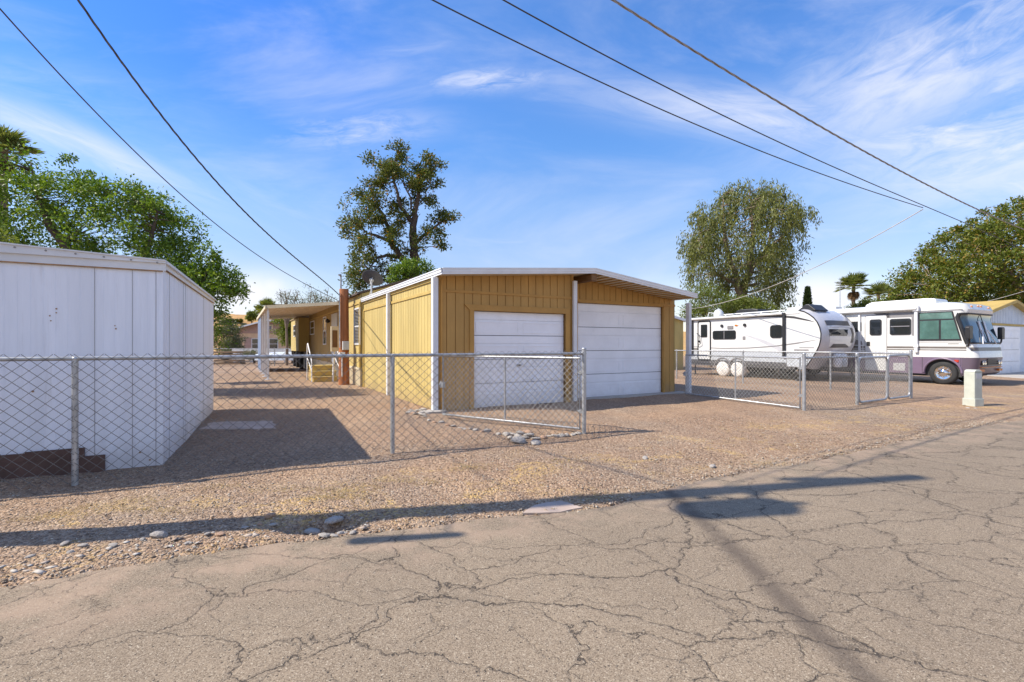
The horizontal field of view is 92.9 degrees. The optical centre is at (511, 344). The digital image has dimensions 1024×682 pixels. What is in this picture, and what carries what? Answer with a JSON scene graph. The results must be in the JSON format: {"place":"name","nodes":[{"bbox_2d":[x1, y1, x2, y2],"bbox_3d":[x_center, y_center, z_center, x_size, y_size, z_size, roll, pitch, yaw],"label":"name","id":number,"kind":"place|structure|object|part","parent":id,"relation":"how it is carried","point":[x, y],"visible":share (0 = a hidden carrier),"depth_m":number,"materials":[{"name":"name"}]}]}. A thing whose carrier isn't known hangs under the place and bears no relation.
{"place":"outdoors","nodes":[
{"label":"outdoors","id":0,"kind":"place"},
{"bbox_2d":[214,314,685,355],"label":"hill","id":1,"kind":"structure","parent":0,"point":[236,316],"depth_m":80.63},
{"bbox_2d":[234,318,243,322],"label":"shrub","id":2,"kind":"object","parent":1,"relation":"on","point":[237,320],"visible":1,"depth_m":79.87,"materials":[{"name":"green plant"}]},
{"bbox_2d":[245,310,258,322],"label":"shrub","id":3,"kind":"object","parent":1,"relation":"on","point":[251,315],"visible":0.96,"depth_m":75.57,"materials":[{"name":"green plant"}]},
{"bbox_2d":[253,304,262,314],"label":"fan palm","id":4,"kind":"object","parent":1,"relation":"on","point":[256,307],"visible":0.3,"depth_m":83.33,"materials":[{"name":"green plant"}]},
{"bbox_2d":[255,296,275,312],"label":"fan palm","id":5,"kind":"object","parent":1,"relation":"on","point":[266,301],"visible":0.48,"depth_m":79.21,"materials":[{"name":"green plant"}]},
{"bbox_2d":[0,420,1023,681],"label":"road","id":6,"kind":"structure","parent":0,"point":[898,562],"depth_m":2.71,"materials":[{"name":"grey asphalt"}]},
{"bbox_2d":[523,501,581,514],"bbox_3d":[0.309,1.403,4.146,0.507,0.030,0.265,0,0,-30],"label":"road patch","id":7,"kind":"object","parent":6,"relation":"on","point":[561,506],"visible":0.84,"depth_m":4.13,"materials":[{"name":"white concrete"}]},
{"bbox_2d":[0,356,1023,586],"bbox_3d":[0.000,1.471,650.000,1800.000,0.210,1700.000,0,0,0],"label":"ground","id":8,"kind":"structure","parent":0,"point":[1003,397],"depth_m":6.00,"materials":[{"name":"brown gravel"}]},
{"bbox_2d":[0,227,24,244],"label":"citrus bush","id":9,"kind":"object","parent":8,"relation":"on","point":[7,238],"visible":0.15,"depth_m":9.39,"materials":[{"name":"green plant"}]},
{"bbox_2d":[0,124,45,233],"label":"fan palm","id":10,"kind":"object","parent":8,"relation":"on","point":[12,137],"visible":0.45,"depth_m":16.41,"materials":[{"name":"green plant"}]},
{"bbox_2d":[60,540,69,546],"bbox_3d":[-3.130,1.390,3.409,0.045,0.028,0.074,0,6,-8],"label":"stone","id":11,"kind":"object","parent":8,"relation":"on","point":[66,542],"visible":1,"depth_m":3.40,"materials":[{"name":"grey stone"}]},
{"bbox_2d":[77,543,87,546],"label":"stone","id":12,"kind":"object","parent":8,"relation":"on","point":[82,545],"visible":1,"depth_m":3.37,"materials":[{"name":"grey stone"}]},
{"bbox_2d":[0,242,215,478],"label":"white shed","id":13,"kind":"structure","parent":8,"relation":"on","point":[59,302],"depth_m":5.40,"materials":[{"name":"metal"}]},
{"bbox_2d":[0,139,254,354],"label":"shade tree","id":14,"kind":"object","parent":8,"relation":"on","point":[168,247],"visible":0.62,"depth_m":13.01,"materials":[{"name":"green plant"}]},
{"bbox_2d":[150,531,167,537],"bbox_3d":[-2.569,1.381,3.542,0.104,0.057,0.086,0,0,2],"label":"stone","id":15,"kind":"object","parent":8,"relation":"on","point":[157,534],"visible":0.99,"depth_m":3.52,"materials":[{"name":"grey stone"}]},
{"bbox_2d":[0,521,369,576],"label":"edge cobbles","id":16,"kind":"object","parent":8,"relation":"on","point":[38,571],"visible":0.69,"depth_m":3.25,"materials":[{"name":"grey stone"}]},
{"bbox_2d":[214,351,245,364],"bbox_3d":[-20.300,0.935,35.000,1.800,0.930,1.000,0,0,-8],"label":"board stack","id":17,"kind":"object","parent":8,"relation":"on","point":[225,361],"visible":0.51,"depth_m":34.57,"materials":[{"name":"brown wood"}]},
{"bbox_2d":[214,317,247,353],"bbox_3d":[-23.174,-0.411,39.975,3.324,3.843,2.762,0,0,0],"label":"bushy tree","id":18,"kind":"object","parent":8,"relation":"on","point":[234,331],"visible":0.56,"depth_m":39.72,"materials":[{"name":"green plant"}]},
{"bbox_2d":[199,421,275,430],"bbox_3d":[-4.589,1.400,8.358,1.451,0.060,0.901,0,0,0],"label":"concrete pad","id":19,"kind":"object","parent":8,"relation":"on","point":[227,425],"visible":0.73,"depth_m":8.26,"materials":[{"name":"grey concrete"}]},
{"bbox_2d":[241,349,269,362],"bbox_3d":[-19.513,0.866,36.784,2.054,1.311,2.042,0,0,33],"label":"shrub","id":20,"kind":"object","parent":8,"relation":"on","point":[249,351],"visible":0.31,"depth_m":36.70,"materials":[{"name":"green plant"}]},
{"bbox_2d":[226,319,290,352],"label":"tan house","id":21,"kind":"structure","parent":8,"relation":"on","point":[251,332],"depth_m":47.17,"materials":[{"name":"paint"}]},
{"bbox_2d":[251,339,277,347],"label":"window","id":22,"kind":"structure","parent":21,"relation":"in","point":[254,342],"depth_m":47.23,"materials":[{"name":"white glass"}]},
{"bbox_2d":[232,349,290,361],"bbox_3d":[-16.706,0.840,38.762,10.800,1.120,0.150,0,0,-3],"label":"rail fence","id":23,"kind":"object","parent":8,"relation":"on","point":[256,350],"visible":0.04,"depth_m":38.49,"materials":[{"name":"white paint"}]},
{"bbox_2d":[214,348,315,365],"bbox_3d":[-15.500,0.845,31.798,8.100,1.311,0.081,0,0,-4],"label":"chain link fence","id":24,"kind":"object","parent":8,"relation":"on","point":[256,352],"visible":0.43,"depth_m":31.67,"materials":[{"name":"metal"}]},
{"bbox_2d":[264,512,275,517],"bbox_3d":[-1.950,1.379,3.929,0.082,0.044,0.057,0,0,-40],"label":"stone","id":25,"kind":"object","parent":8,"relation":"on","point":[270,515],"visible":0.99,"depth_m":3.91,"materials":[{"name":"stone"}]},
{"bbox_2d":[269,318,293,363],"bbox_3d":[-16.201,-0.737,35.976,2.822,4.487,2.753,0,0,33],"label":"feathery tree","id":26,"kind":"object","parent":8,"relation":"on","point":[280,333],"visible":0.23,"depth_m":35.32,"materials":[{"name":"green plant"}]},
{"bbox_2d":[255,351,309,363],"bbox_3d":[-16.918,0.950,36.382,4.220,0.900,1.238,0,0,-5],"label":"car","id":27,"kind":"object","parent":8,"relation":"on","point":[280,353],"visible":0.23,"depth_m":35.97,"materials":[{"name":"white metal"}]},
{"bbox_2d":[274,289,300,364],"bbox_3d":[-15.135,-1.199,33.022,1.827,5.410,2.197,0,0,-37],"label":"airy tree","id":28,"kind":"object","parent":8,"relation":"on","point":[286,321],"visible":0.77,"depth_m":32.93,"materials":[{"name":"grey plant"}]},
{"bbox_2d":[0,347,585,490],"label":"chain link fence","id":29,"kind":"object","parent":8,"relation":"on","point":[74,418],"visible":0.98,"depth_m":5.58,"materials":[{"name":"metal"}]},
{"bbox_2d":[439,356,581,429],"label":"drive gate","id":30,"kind":"structure","parent":29,"relation":"attached to","point":[442,384],"depth_m":8.45,"materials":[{"name":"metal"}]},
{"bbox_2d":[256,302,338,379],"bbox_3d":[-10.921,-0.160,24.008,2.640,3.120,12.230,0,0,-29],"label":"patio awning","id":31,"kind":"object","parent":8,"relation":"on","point":[281,311],"visible":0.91,"depth_m":22.06,"materials":[{"name":"white metal"}]},
{"bbox_2d":[281,282,319,316],"bbox_3d":[-14.427,-1.412,33.760,2.386,5.832,2.856,0,0,0],"label":"airy tree","id":32,"kind":"object","parent":8,"relation":"on","point":[307,299],"visible":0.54,"depth_m":33.93,"materials":[{"name":"grey plant"}]},
{"bbox_2d":[304,528,320,534],"bbox_3d":[-1.593,1.492,3.883,0.142,0.054,0.086,1,0,17],"label":"stone","id":33,"kind":"object","parent":8,"relation":"on","point":[309,531],"visible":0.88,"depth_m":3.86,"materials":[{"name":"grey stone"}]},
{"bbox_2d":[306,286,336,302],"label":"airy tree","id":34,"kind":"object","parent":8,"relation":"on","point":[321,297],"visible":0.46,"depth_m":34.92,"materials":[{"name":"grey plant"}]},
{"bbox_2d":[307,343,338,381],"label":"porch steps","id":35,"kind":"structure","parent":8,"relation":"on","point":[318,373],"depth_m":18.65,"materials":[{"name":"yellow wood"}]},
{"bbox_2d":[319,532,328,537],"bbox_3d":[-1.366,1.387,3.541,0.072,0.039,0.049,6,0,0],"label":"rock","id":36,"kind":"object","parent":8,"relation":"on","point":[324,534],"visible":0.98,"depth_m":3.53,"materials":[{"name":"grey stone"}]},
{"bbox_2d":[324,516,343,524],"bbox_3d":[-1.440,1.421,3.938,0.151,0.058,0.091,-5,4,-29],"label":"stone","id":37,"kind":"object","parent":8,"relation":"on","point":[332,520],"visible":1,"depth_m":3.92,"materials":[{"name":"grey stone"}]},
{"bbox_2d":[331,326,338,381],"bbox_3d":[-6.736,0.351,18.493,0.270,2.101,0.175,0,0,-29],"label":"electrical cabinet","id":38,"kind":"object","parent":8,"relation":"on","point":[334,338],"visible":1,"depth_m":18.44,"materials":[{"name":"white metal"}]},
{"bbox_2d":[338,274,349,384],"bbox_3d":[-5.851,-0.536,16.977,0.383,3.873,0.513,0,0,-29],"label":"service post","id":39,"kind":"object","parent":8,"relation":"on","point":[343,321],"visible":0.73,"depth_m":16.90,"materials":[{"name":"wood"}]},
{"bbox_2d":[0,8,337,300],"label":"service drop","id":40,"kind":"object","parent":39,"relation":"attached to","point":[9,19],"visible":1,"depth_m":6.70,"materials":[{"name":"black rubber"}]},
{"bbox_2d":[77,0,338,294],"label":"service drop","id":41,"kind":"object","parent":39,"relation":"attached to","point":[129,72],"visible":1,"depth_m":7.84,"materials":[{"name":"black rubber"}]},
{"bbox_2d":[290,276,416,386],"bbox_3d":[-7.702,-0.575,25.261,5.440,3.950,18.465,0,0,-29],"label":"mobile home","id":42,"kind":"object","parent":8,"relation":"on","point":[313,331],"visible":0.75,"depth_m":21.81,"materials":[{"name":"yellow metal"}]},
{"bbox_2d":[310,321,313,334],"bbox_3d":[-11.017,-0.925,26.844,0.030,0.750,1.669,0,0,-29],"label":"window","id":43,"kind":"structure","parent":42,"relation":"in","point":[312,322],"depth_m":26.76,"materials":[{"name":"white glass"}]},
{"bbox_2d":[323,316,325,344],"bbox_3d":[-8.829,-0.660,22.945,0.030,1.320,0.915,0,0,-29],"label":"window","id":44,"kind":"structure","parent":42,"relation":"in","point":[324,318],"depth_m":23.02,"materials":[{"name":"white glass"}]},
{"bbox_2d":[330,313,336,362],"bbox_3d":[-7.547,-0.290,20.615,0.090,2.060,1.355,0,0,-29],"label":"door","id":45,"kind":"structure","parent":42,"relation":"in","point":[333,316],"depth_m":20.71,"materials":[{"name":"silver metal"}]},
{"bbox_2d":[354,307,359,344],"bbox_3d":[-5.308,-0.630,16.671,0.030,1.260,0.966,0,0,-29],"label":"window","id":46,"kind":"structure","parent":42,"relation":"in","point":[357,310],"depth_m":16.63,"materials":[{"name":"white glass"}]},
{"bbox_2d":[333,137,461,294],"bbox_3d":[-6.448,-4.938,27.184,6.756,12.904,4.898,0,0,-18],"label":"olive tree","id":47,"kind":"object","parent":8,"relation":"on","point":[390,170],"visible":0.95,"depth_m":26.49,"materials":[{"name":"green plant"}]},
{"bbox_2d":[385,255,437,283],"bbox_3d":[-4.975,-1.490,24.043,2.540,6.000,2.255,0,0,-20],"label":"leafy shrub","id":48,"kind":"object","parent":8,"relation":"on","point":[407,268],"visible":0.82,"depth_m":23.64,"materials":[{"name":"green plant"}]},
{"bbox_2d":[0,451,850,522],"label":"rocks","id":49,"kind":"object","parent":8,"relation":"on","point":[69,514],"visible":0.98,"depth_m":4.43,"materials":[{"name":"grey stone"}]},
{"bbox_2d":[0,402,989,585],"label":"loose pebbles","id":50,"kind":"object","parent":8,"relation":"on","point":[212,516],"visible":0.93,"depth_m":5.13,"materials":[{"name":"beige gravel"}]},
{"bbox_2d":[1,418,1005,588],"bbox_3d":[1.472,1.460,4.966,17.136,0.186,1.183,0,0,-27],"label":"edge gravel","id":51,"kind":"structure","parent":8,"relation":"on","point":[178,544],"depth_m":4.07,"materials":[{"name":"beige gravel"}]},
{"bbox_2d":[510,436,525,443],"bbox_3d":[0.088,1.370,6.958,0.222,0.125,0.186,0,0,8],"label":"stone","id":52,"kind":"object","parent":8,"relation":"on","point":[518,439],"visible":0.93,"depth_m":6.90,"materials":[{"name":"grey stone"}]},
{"bbox_2d":[523,433,533,436],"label":"stone","id":53,"kind":"object","parent":8,"relation":"on","point":[529,434],"visible":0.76,"depth_m":7.37,"materials":[{"name":"grey stone"}]},
{"bbox_2d":[531,439,540,444],"bbox_3d":[0.343,1.385,6.883,0.117,0.082,0.212,0,0,33],"label":"stone","id":54,"kind":"object","parent":8,"relation":"on","point":[535,442],"visible":0.93,"depth_m":6.83,"materials":[{"name":"grey stone"}]},
{"bbox_2d":[675,316,685,369],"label":"yellow house","id":55,"kind":"structure","parent":8,"relation":"on","point":[679,321],"depth_m":27.58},
{"bbox_2d":[676,279,743,367],"bbox_3d":[12.250,-1.303,29.942,4.244,5.647,3.706,0,0,0],"label":"feathery tree","id":56,"kind":"object","parent":8,"relation":"on","point":[703,311],"visible":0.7,"depth_m":29.55,"materials":[{"name":"green plant"}]},
{"bbox_2d":[676,176,823,312],"bbox_3d":[16.076,-5.112,33.951,9.302,13.328,7.804,0,0,0],"label":"weeping tree","id":57,"kind":"object","parent":8,"relation":"on","point":[765,261],"visible":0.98,"depth_m":32.74,"materials":[{"name":"green plant"}]},
{"bbox_2d":[713,293,786,315],"bbox_3d":[14.987,-0.863,30.576,4.854,4.766,3.244,0,0,0],"label":"feathery tree","id":58,"kind":"object","parent":8,"relation":"on","point":[757,304],"visible":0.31,"depth_m":29.97,"materials":[{"name":"green plant"}]},
{"bbox_2d":[692,304,861,381],"bbox_3d":[11.121,-0.119,20.889,2.613,3.043,6.884,0,0,-29],"label":"travel trailer","id":59,"kind":"object","parent":8,"relation":"on","point":[812,327],"visible":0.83,"depth_m":19.61,"materials":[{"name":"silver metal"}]},
{"bbox_3d":[8.842,-0.195,22.480,0.138,1.834,0.744,0,0,-29],"label":"door","id":60,"kind":"part","parent":59,"relation":"part of","materials":[{"name":"white metal"}]},
{"bbox_3d":[9.385,-0.435,21.562,0.026,0.390,1.170,0,0,-29],"label":"window","id":61,"kind":"part","parent":59,"relation":"part of","materials":[{"name":"black glass"}]},
{"bbox_3d":[10.560,-0.530,19.475,0.026,0.520,0.510,0,0,-29],"label":"window","id":62,"kind":"part","parent":59,"relation":"part of","materials":[{"name":"black glass"}]},
{"bbox_2d":[675,349,912,397],"bbox_3d":[8.115,0.820,17.742,0.761,1.361,11.083,0,0,-29],"label":"chain link fence","id":63,"kind":"object","parent":8,"relation":"on","point":[910,353],"visible":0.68,"depth_m":15.61,"materials":[{"name":"metal"}]},
{"bbox_2d":[885,354,911,399],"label":"walk gate","id":64,"kind":"structure","parent":63,"relation":"attached to","point":[909,362],"depth_m":12.42,"materials":[{"name":"metal"}]},
{"bbox_2d":[801,286,812,306],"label":"cypress tree","id":65,"kind":"object","parent":8,"relation":"on","point":[807,297],"visible":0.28,"depth_m":59.77,"materials":[{"name":"green plant"}]},
{"bbox_2d":[802,353,858,410],"bbox_3d":[7.066,0.834,10.760,2.176,1.331,0.081,0,0,-29],"label":"chain link fence","id":66,"kind":"object","parent":8,"relation":"on","point":[856,376],"visible":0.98,"depth_m":10.67,"materials":[{"name":"metal"}]},
{"bbox_2d":[683,354,801,408],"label":"drive gate","id":67,"kind":"structure","parent":66,"relation":"attached to","point":[757,357],"depth_m":11.62,"materials":[{"name":"metal"}]},
{"bbox_2d":[859,356,888,402],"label":"walk gate","id":68,"kind":"structure","parent":66,"relation":"attached to","point":[885,378],"depth_m":11.70,"materials":[{"name":"metal"}]},
{"bbox_2d":[834,272,870,304],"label":"fan palm","id":69,"kind":"object","parent":8,"relation":"on","point":[852,280],"visible":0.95,"depth_m":61.52,"materials":[{"name":"green plant"}]},
{"bbox_2d":[863,280,890,301],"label":"fan palm","id":70,"kind":"object","parent":8,"relation":"on","point":[877,290],"visible":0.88,"depth_m":59.67,"materials":[{"name":"green plant"}]},
{"bbox_2d":[842,292,923,307],"bbox_3d":[27.455,-1.241,36.091,5.791,5.510,2.783,0,0,0],"label":"bush","id":71,"kind":"object","parent":8,"relation":"on","point":[865,302],"visible":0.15,"depth_m":35.82,"materials":[{"name":"green plant"}]},
{"bbox_2d":[882,285,894,297],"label":"fan palm","id":72,"kind":"object","parent":8,"relation":"on","point":[886,290],"visible":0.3,"depth_m":57.73,"materials":[{"name":"green plant"}]},
{"bbox_2d":[779,298,1004,383],"bbox_3d":[14.401,-0.161,20.889,3.119,3.118,9.222,0,0,-29],"label":"motorhome","id":73,"kind":"object","parent":8,"relation":"on","point":[945,341],"visible":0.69,"depth_m":17.52,"materials":[{"name":"white metal"}]},
{"bbox_2d":[852,321,857,331],"bbox_3d":[13.754,-0.725,19.561,0.026,0.410,0.500,0,0,-29],"label":"window","id":74,"kind":"structure","parent":73,"relation":"in","point":[855,324],"depth_m":19.49,"materials":[{"name":"black glass"}]},
{"bbox_2d":[865,315,886,370],"bbox_3d":[14.119,-0.075,18.890,0.037,2.146,0.756,0,0,-29],"label":"door","id":75,"kind":"structure","parent":73,"relation":"in","point":[875,325],"depth_m":18.90,"materials":[{"name":"white metal"}]},
{"bbox_2d":[890,318,910,334],"bbox_3d":[14.512,-0.673,18.208,0.031,0.605,0.670,0,0,-29],"label":"window","id":76,"kind":"structure","parent":73,"relation":"in","point":[897,326],"depth_m":18.19,"materials":[{"name":"black glass"}]},
{"bbox_2d":[918,311,961,340],"bbox_3d":[15.087,-0.660,17.189,0.026,1.020,1.210,0,0,-29],"label":"window","id":77,"kind":"structure","parent":73,"relation":"in","point":[932,326],"depth_m":17.23,"materials":[{"name":"teal glass"}]},
{"bbox_2d":[876,195,1023,303],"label":"round tree","id":78,"kind":"object","parent":8,"relation":"on","point":[996,283],"visible":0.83,"depth_m":31.52,"materials":[{"name":"green plant"}]},
{"bbox_2d":[962,369,983,406],"bbox_3d":[10.668,0.998,11.269,0.280,0.845,0.260,0,0,-14],"label":"utility pedestal","id":79,"kind":"object","parent":8,"relation":"on","point":[973,387],"visible":0.98,"depth_m":11.18,"materials":[{"name":"white plastic"}]},
{"bbox_2d":[0,0,1023,331],"label":"sky","id":80,"kind":"structure","parent":0,"point":[552,165],"materials":[{"name":"blue"}]},
{"bbox_2d":[360,267,697,413],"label":"garage","id":81,"kind":"structure","parent":0,"point":[620,328],"depth_m":11.83,"materials":[{"name":"yellow metal"}]},
{"bbox_2d":[362,270,382,294],"bbox_3d":[-4.542,-1.957,15.856,0.698,0.946,0.543,0,0,0],"label":"satellite dish","id":82,"kind":"object","parent":81,"relation":"attached to","point":[372,277],"visible":0.97,"depth_m":15.75,"materials":[{"name":"grey metal"}]},
{"bbox_2d":[474,311,562,407],"bbox_3d":[0.189,0.342,11.319,2.428,2.175,0.095,0,0,-29],"label":"garage door","id":83,"kind":"structure","parent":81,"relation":"in","point":[497,332],"depth_m":11.28,"materials":[{"name":"paint"}]},
{"bbox_2d":[578,303,660,397],"bbox_3d":[2.981,0.171,13.395,3.018,2.518,0.069,0,0,-29],"label":"garage door","id":84,"kind":"structure","parent":81,"relation":"in","point":[622,343],"depth_m":13.35,"materials":[{"name":"paint"}]},
{"bbox_2d":[965,300,1023,373],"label":"white garage","id":85,"kind":"structure","parent":0,"point":[1008,315],"depth_m":24.11,"materials":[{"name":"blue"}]},
{"bbox_2d":[993,326,1019,373],"bbox_3d":[23.641,0.265,23.532,4.840,2.330,0.069,0,0,-29],"label":"garage door","id":86,"kind":"structure","parent":85,"relation":"in","point":[1010,346],"depth_m":24.05,"materials":[{"name":"paint"}]},
{"bbox_2d":[985,372,1023,378],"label":"driveway","id":87,"kind":"structure","parent":0,"point":[1016,375],"depth_m":21.86,"materials":[{"name":"concrete"}]},
{"bbox_3d":[-5.200,-3.549,3.214,1.100,10.112,1.000,0,0,0],"label":"utility pole","id":88,"kind":"object","parent":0,"visible":0},
{"bbox_2d":[432,0,922,207],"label":"power cable","id":89,"kind":"object","parent":88,"relation":"attached to","point":[644,101],"visible":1,"depth_m":7.13,"materials":[{"name":"black rubber"}]},
{"bbox_2d":[682,209,922,309],"bbox_3d":[9.450,-2.549,19.074,0.021,1.516,14.495,0,0,-4],"label":"service drop","id":90,"kind":"object","parent":89,"relation":"attached to","point":[820,264],"visible":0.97,"depth_m":15.07,"materials":[{"name":"black rubber"}]},
{"bbox_2d":[503,0,1022,249],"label":"power cable","id":91,"kind":"object","parent":88,"relation":"attached to","point":[719,113],"visible":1,"depth_m":7.99,"materials":[{"name":"black rubber"}]},
{"bbox_2d":[611,0,1023,229],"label":"power cable","id":92,"kind":"object","parent":88,"relation":"attached to","point":[703,56],"visible":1,"depth_m":8.98,"materials":[{"name":"black rubber"}]}
]}

